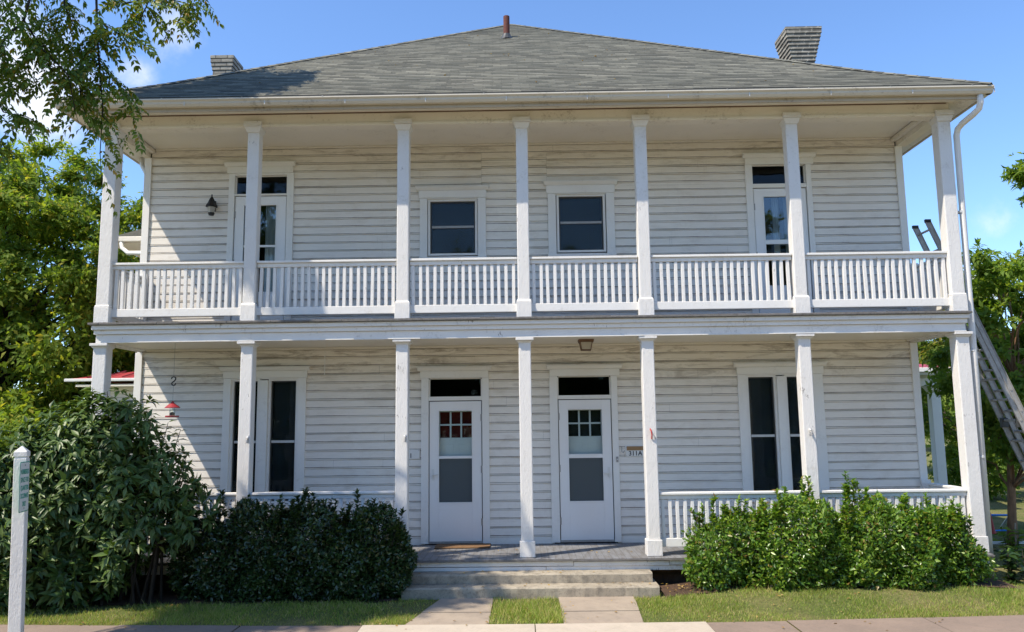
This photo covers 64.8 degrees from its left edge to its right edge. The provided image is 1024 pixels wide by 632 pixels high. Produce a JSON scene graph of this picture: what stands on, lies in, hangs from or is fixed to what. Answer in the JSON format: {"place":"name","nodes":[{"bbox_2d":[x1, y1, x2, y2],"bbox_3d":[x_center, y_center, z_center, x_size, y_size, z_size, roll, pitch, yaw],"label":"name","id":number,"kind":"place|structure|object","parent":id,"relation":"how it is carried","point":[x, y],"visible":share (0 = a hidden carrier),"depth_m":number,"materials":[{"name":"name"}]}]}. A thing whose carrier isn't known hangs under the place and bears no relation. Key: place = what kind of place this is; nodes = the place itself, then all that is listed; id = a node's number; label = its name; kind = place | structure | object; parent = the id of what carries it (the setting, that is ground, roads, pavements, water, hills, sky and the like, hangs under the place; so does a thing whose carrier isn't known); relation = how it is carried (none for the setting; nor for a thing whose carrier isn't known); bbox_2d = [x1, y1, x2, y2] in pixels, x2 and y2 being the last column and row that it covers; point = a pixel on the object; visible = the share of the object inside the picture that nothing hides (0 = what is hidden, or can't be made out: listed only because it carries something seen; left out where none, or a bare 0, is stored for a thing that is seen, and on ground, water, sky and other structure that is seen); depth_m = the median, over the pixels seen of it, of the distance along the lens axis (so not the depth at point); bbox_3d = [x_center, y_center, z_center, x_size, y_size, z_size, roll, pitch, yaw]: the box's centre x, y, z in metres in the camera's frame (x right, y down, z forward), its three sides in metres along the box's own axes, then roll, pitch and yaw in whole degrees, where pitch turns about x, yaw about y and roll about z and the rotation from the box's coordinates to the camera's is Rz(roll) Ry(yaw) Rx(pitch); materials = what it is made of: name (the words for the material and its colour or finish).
{"place":"outdoors","nodes":[
{"label":"outdoors","id":0,"kind":"place"},
{"bbox_2d":[0,625,115,631],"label":"sidewalk","id":1,"kind":"structure","parent":0,"point":[63,628],"depth_m":8.63,"materials":[{"name":"brown concrete"}]},
{"bbox_2d":[0,0,224,217],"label":"walnut tree","id":2,"kind":"object","parent":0,"point":[85,98],"visible":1,"depth_m":8.63,"materials":[{"name":"green plant"}]},
{"bbox_2d":[106,625,239,631],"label":"sidewalk","id":3,"kind":"structure","parent":0,"point":[177,628],"depth_m":8.54,"materials":[{"name":"brown concrete"}]},
{"bbox_2d":[233,626,361,631],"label":"sidewalk","id":4,"kind":"structure","parent":0,"point":[298,629],"depth_m":8.47,"materials":[{"name":"brown concrete"}]},
{"bbox_2d":[405,598,492,624],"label":"path","id":5,"kind":"structure","parent":0,"point":[447,611],"depth_m":9.12,"materials":[{"name":"concrete"}]},
{"bbox_2d":[0,436,1023,631],"bbox_3d":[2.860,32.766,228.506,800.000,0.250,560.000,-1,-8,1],"label":"ground","id":6,"kind":"structure","parent":0,"point":[998,505],"depth_m":9.25,"materials":[{"name":"green plant"}]},
{"bbox_2d":[8,446,29,631],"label":"sign post","id":7,"kind":"object","parent":6,"relation":"on","point":[18,557],"visible":1,"depth_m":7.44,"materials":[{"name":"white paint"}]},
{"bbox_2d":[0,399,121,520],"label":"garden bush","id":8,"kind":"object","parent":6,"relation":"on","point":[7,414],"visible":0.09,"depth_m":13.92,"materials":[{"name":"green plant"}]},
{"bbox_2d":[0,122,142,476],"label":"shade tree","id":9,"kind":"object","parent":6,"relation":"on","point":[32,355],"visible":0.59,"depth_m":17.89,"materials":[{"name":"green plant"}]},
{"bbox_2d":[64,370,133,463],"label":"red roofed cottage","id":10,"kind":"structure","parent":6,"relation":"on","point":[122,380],"depth_m":16.69,"materials":[{"name":"paint"}]},
{"bbox_2d":[69,226,141,383],"bbox_3d":[-8.986,0.830,22.484,5.840,9.030,5.845,-1,-8,1],"label":"shade tree","id":11,"kind":"object","parent":6,"relation":"on","point":[126,355],"visible":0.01,"depth_m":20.39,"materials":[{"name":"green plant"}]},
{"bbox_2d":[4,591,397,605],"bbox_3d":[-4.395,3.519,10.091,6.000,0.018,0.810,-1,-8,1],"label":"planting bed","id":12,"kind":"object","parent":6,"relation":"on","point":[170,597],"visible":0.31,"depth_m":9.88,"materials":[{"name":"brown soil"}]},
{"bbox_2d":[0,385,228,612],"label":"shrub","id":13,"kind":"object","parent":12,"relation":"on","point":[95,497],"visible":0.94,"depth_m":9.60,"materials":[{"name":"green plant"}]},
{"bbox_2d":[163,487,418,603],"bbox_3d":[-2.768,2.867,10.084,3.211,1.435,1.000,-1,-8,1],"label":"hedge","id":14,"kind":"object","parent":12,"relation":"on","point":[263,570],"visible":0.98,"depth_m":9.84,"materials":[{"name":"green plant"}]},
{"bbox_2d":[358,624,534,631],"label":"sidewalk apron","id":15,"kind":"object","parent":6,"relation":"on","point":[462,628],"visible":1,"depth_m":8.40,"materials":[{"name":"concrete"}]},
{"bbox_2d":[0,580,1023,625],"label":"grass","id":16,"kind":"structure","parent":6,"relation":"on","point":[550,614],"depth_m":9.16,"materials":[{"name":"green plant"}]},
{"bbox_2d":[54,15,994,591],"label":"house","id":17,"kind":"structure","parent":6,"relation":"on","point":[442,253],"depth_m":11.84,"materials":[{"name":"paint"}]},
{"bbox_2d":[165,355,179,416],"bbox_3d":[-4.651,0.878,11.089,0.200,1.018,0.200,-1,-8,1],"label":"bird feeder","id":18,"kind":"object","parent":17,"relation":"hanging from","point":[172,404],"visible":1,"depth_m":11.01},
{"bbox_2d":[206,195,217,215],"bbox_3d":[-4.559,-1.685,12.272,0.170,0.340,0.198,-4,-8,23],"label":"wall lantern","id":19,"kind":"object","parent":17,"relation":"attached to","point":[211,205],"depth_m":12.21,"materials":[{"name":"black metal"}]},
{"bbox_2d":[223,161,296,320],"bbox_3d":[-3.861,-1.064,12.275,1.110,2.614,0.166,-1,-8,1],"label":"door","id":20,"kind":"structure","parent":17,"relation":"in","point":[284,202],"depth_m":12.32,"materials":[{"name":"paint"}]},
{"bbox_2d":[219,366,310,507],"bbox_3d":[-3.658,1.777,11.905,1.355,2.049,0.191,-1,-8,1],"label":"window","id":21,"kind":"structure","parent":17,"relation":"in","point":[284,406],"depth_m":11.93,"materials":[{"name":"paint"}]},
{"bbox_2d":[394,449,419,458],"bbox_3d":[-1.536,2.027,11.824,0.372,0.140,0.018,-1,-8,1],"label":"house number","id":22,"kind":"object","parent":17,"relation":"attached to","point":[414,453],"visible":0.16,"depth_m":11.82,"materials":[{"name":"white metal"}]},
{"bbox_2d":[415,185,488,257],"bbox_3d":[-0.903,-1.412,12.298,1.129,1.137,0.191,-1,-8,1],"label":"window","id":23,"kind":"structure","parent":17,"relation":"in","point":[451,226],"depth_m":12.32,"materials":[{"name":"paint"}]},
{"bbox_2d":[416,366,491,543],"bbox_3d":[-0.842,2.028,11.880,1.110,2.555,0.276,-1,-8,1],"label":"door","id":24,"kind":"structure","parent":17,"relation":"in","point":[451,491],"depth_m":11.81,"materials":[{"name":"paint"}]},
{"bbox_2d":[434,543,490,548],"bbox_3d":[-0.695,3.258,11.424,0.780,0.018,0.350,-1,-8,1],"label":"doormat","id":25,"kind":"object","parent":17,"relation":"on","point":[459,546],"visible":1,"depth_m":11.34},
{"bbox_2d":[543,179,617,256],"bbox_3d":[1.049,-1.476,12.283,1.146,1.172,0.191,-1,-8,1],"label":"window","id":26,"kind":"structure","parent":17,"relation":"in","point":[576,207],"depth_m":12.30,"materials":[{"name":"paint"}]},
{"bbox_2d":[546,364,622,542],"bbox_3d":[1.089,2.000,11.860,1.132,2.559,0.276,-1,-8,1],"label":"door","id":27,"kind":"structure","parent":17,"relation":"in","point":[585,450],"depth_m":11.79,"materials":[{"name":"paint"}]},
{"bbox_2d":[578,339,593,350],"bbox_3d":[1.042,0.411,11.385,0.214,0.153,0.214,-1,-8,1],"label":"ceiling lamp","id":28,"kind":"object","parent":17,"relation":"attached to","point":[585,344],"visible":1,"depth_m":11.31,"materials":[{"name":"beige glass"}]},
{"bbox_2d":[625,446,643,456],"bbox_3d":[1.797,1.976,11.790,0.280,0.156,0.018,-1,-8,1],"label":"house number","id":29,"kind":"object","parent":17,"relation":"attached to","point":[633,451],"visible":0.93,"depth_m":11.78,"materials":[{"name":"white metal"}]},
{"bbox_2d":[741,152,819,313],"bbox_3d":[4.096,-1.179,12.194,1.134,2.624,0.166,-1,-8,1],"label":"door","id":30,"kind":"structure","parent":17,"relation":"in","point":[755,193],"depth_m":12.24,"materials":[{"name":"paint"}]},
{"bbox_2d":[732,362,829,501],"bbox_3d":[3.966,1.690,11.824,1.375,2.012,0.191,-1,-8,1],"label":"window","id":31,"kind":"structure","parent":17,"relation":"in","point":[755,381],"depth_m":11.85,"materials":[{"name":"paint"}]},
{"bbox_2d":[401,569,659,599],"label":"concrete steps","id":32,"kind":"structure","parent":6,"relation":"on","point":[566,583],"depth_m":10.03,"materials":[{"name":"grey concrete"}]},
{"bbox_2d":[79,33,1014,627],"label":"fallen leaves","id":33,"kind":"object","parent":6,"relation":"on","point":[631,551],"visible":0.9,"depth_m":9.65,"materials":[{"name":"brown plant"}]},
{"bbox_2d":[535,622,714,631],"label":"sidewalk apron","id":34,"kind":"object","parent":6,"relation":"on","point":[649,627],"visible":0.98,"depth_m":8.34,"materials":[{"name":"concrete"}]},
{"bbox_2d":[659,576,1016,596],"bbox_3d":[4.008,3.355,10.042,4.290,0.112,0.750,-1,-8,1],"label":"planting bed","id":35,"kind":"object","parent":6,"relation":"on","point":[667,588],"visible":0.32,"depth_m":9.89,"materials":[{"name":"brown soil"}]},
{"bbox_2d":[681,471,998,591],"bbox_3d":[4.017,2.695,10.039,3.867,1.501,1.145,-1,-8,1],"label":"hedge","id":36,"kind":"object","parent":35,"relation":"on","point":[931,555],"visible":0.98,"depth_m":9.79,"materials":[{"name":"green plant"}]},
{"bbox_2d":[917,339,937,422],"bbox_3d":[14.544,3.097,33.027,6.108,6.771,5.964,-1,-8,1],"label":"shade tree","id":37,"kind":"object","parent":6,"relation":"on","point":[923,348],"depth_m":32.57,"materials":[{"name":"green plant"}]},
{"bbox_2d":[919,364,949,484],"bbox_3d":[9.552,2.856,20.202,3.300,3.800,4.670,-1,-8,1],"label":"red roofed porch","id":38,"kind":"object","parent":6,"relation":"on","point":[937,440],"visible":0.09,"depth_m":19.40,"materials":[{"name":"paint"}]},
{"bbox_2d":[912,219,1023,470],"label":"ladder","id":39,"kind":"object","parent":6,"relation":"on","point":[1002,378],"visible":0.77,"depth_m":11.29,"materials":[{"name":"metal"}]},
{"bbox_2d":[917,251,1023,477],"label":"shade tree","id":40,"kind":"object","parent":6,"relation":"on","point":[932,345],"visible":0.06,"depth_m":26.02,"materials":[{"name":"green plant"}]},
{"bbox_2d":[921,361,1023,500],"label":"shade tree","id":41,"kind":"object","parent":6,"relation":"on","point":[951,450],"visible":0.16,"depth_m":21.07,"materials":[{"name":"green plant"}]},
{"bbox_2d":[922,238,1023,544],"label":"young tree","id":42,"kind":"object","parent":6,"relation":"on","point":[992,278],"visible":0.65,"depth_m":13.56,"materials":[{"name":"green plant"}]},
{"bbox_2d":[991,514,1006,530],"bbox_3d":[9.177,3.942,15.425,0.541,0.347,0.385,-1,-8,1],"label":"pipe frame","id":43,"kind":"object","parent":6,"relation":"on","point":[1004,522],"visible":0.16,"depth_m":15.26,"materials":[{"name":"paint"}]},
{"bbox_2d":[993,523,1023,560],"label":"garden plant","id":44,"kind":"object","parent":6,"relation":"on","point":[1014,541],"visible":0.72,"depth_m":12.03,"materials":[{"name":"green plant"}]},
{"bbox_2d":[993,547,1023,571],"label":"garden plant","id":45,"kind":"object","parent":6,"relation":"on","point":[1021,569],"visible":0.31,"depth_m":10.70,"materials":[{"name":"green plant"}]},
{"bbox_2d":[993,541,1023,543],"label":"garden edging","id":46,"kind":"object","parent":6,"relation":"on","point":[997,542],"depth_m":13.64,"materials":[{"name":"white metal"}]},
{"bbox_2d":[997,545,1023,584],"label":"garden plant","id":47,"kind":"object","parent":6,"relation":"on","point":[1009,565],"visible":0.96,"depth_m":10.26,"materials":[{"name":"green plant"}]},
{"bbox_2d":[999,152,1023,208],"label":"shade tree","id":48,"kind":"object","parent":6,"relation":"on","point":[1015,175],"visible":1,"depth_m":20.48,"materials":[{"name":"green plant"}]},
{"bbox_2d":[1007,546,1023,574],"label":"garden plant","id":49,"kind":"object","parent":6,"relation":"on","point":[1012,550],"visible":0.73,"depth_m":11.03,"materials":[{"name":"green plant"}]},
{"bbox_2d":[0,0,1023,416],"label":"sky","id":50,"kind":"structure","parent":0,"point":[973,40],"materials":[{"name":"blue"}]},
{"bbox_2d":[558,596,643,623],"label":"path","id":51,"kind":"structure","parent":0,"point":[592,609],"depth_m":9.13,"materials":[{"name":"concrete"}]},
{"bbox_2d":[707,621,799,631],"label":"sidewalk","id":52,"kind":"structure","parent":0,"point":[768,626],"depth_m":8.34,"materials":[{"name":"brown concrete"}]},
{"bbox_2d":[787,617,951,631],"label":"sidewalk","id":53,"kind":"structure","parent":0,"point":[920,624],"depth_m":8.31,"materials":[{"name":"brown concrete"}]},
{"bbox_2d":[925,615,1023,631],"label":"sidewalk","id":54,"kind":"structure","parent":0,"point":[1010,623],"depth_m":8.35,"materials":[{"name":"brown concrete"}]},
{"bbox_2d":[990,513,995,533],"bbox_3d":[8.885,3.838,14.968,0.170,0.380,0.170,-1,-8,1],"label":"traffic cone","id":55,"kind":"object","parent":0,"point":[993,528],"visible":0.42,"depth_m":14.91,"materials":[{"name":"red plastic"}]}
]}

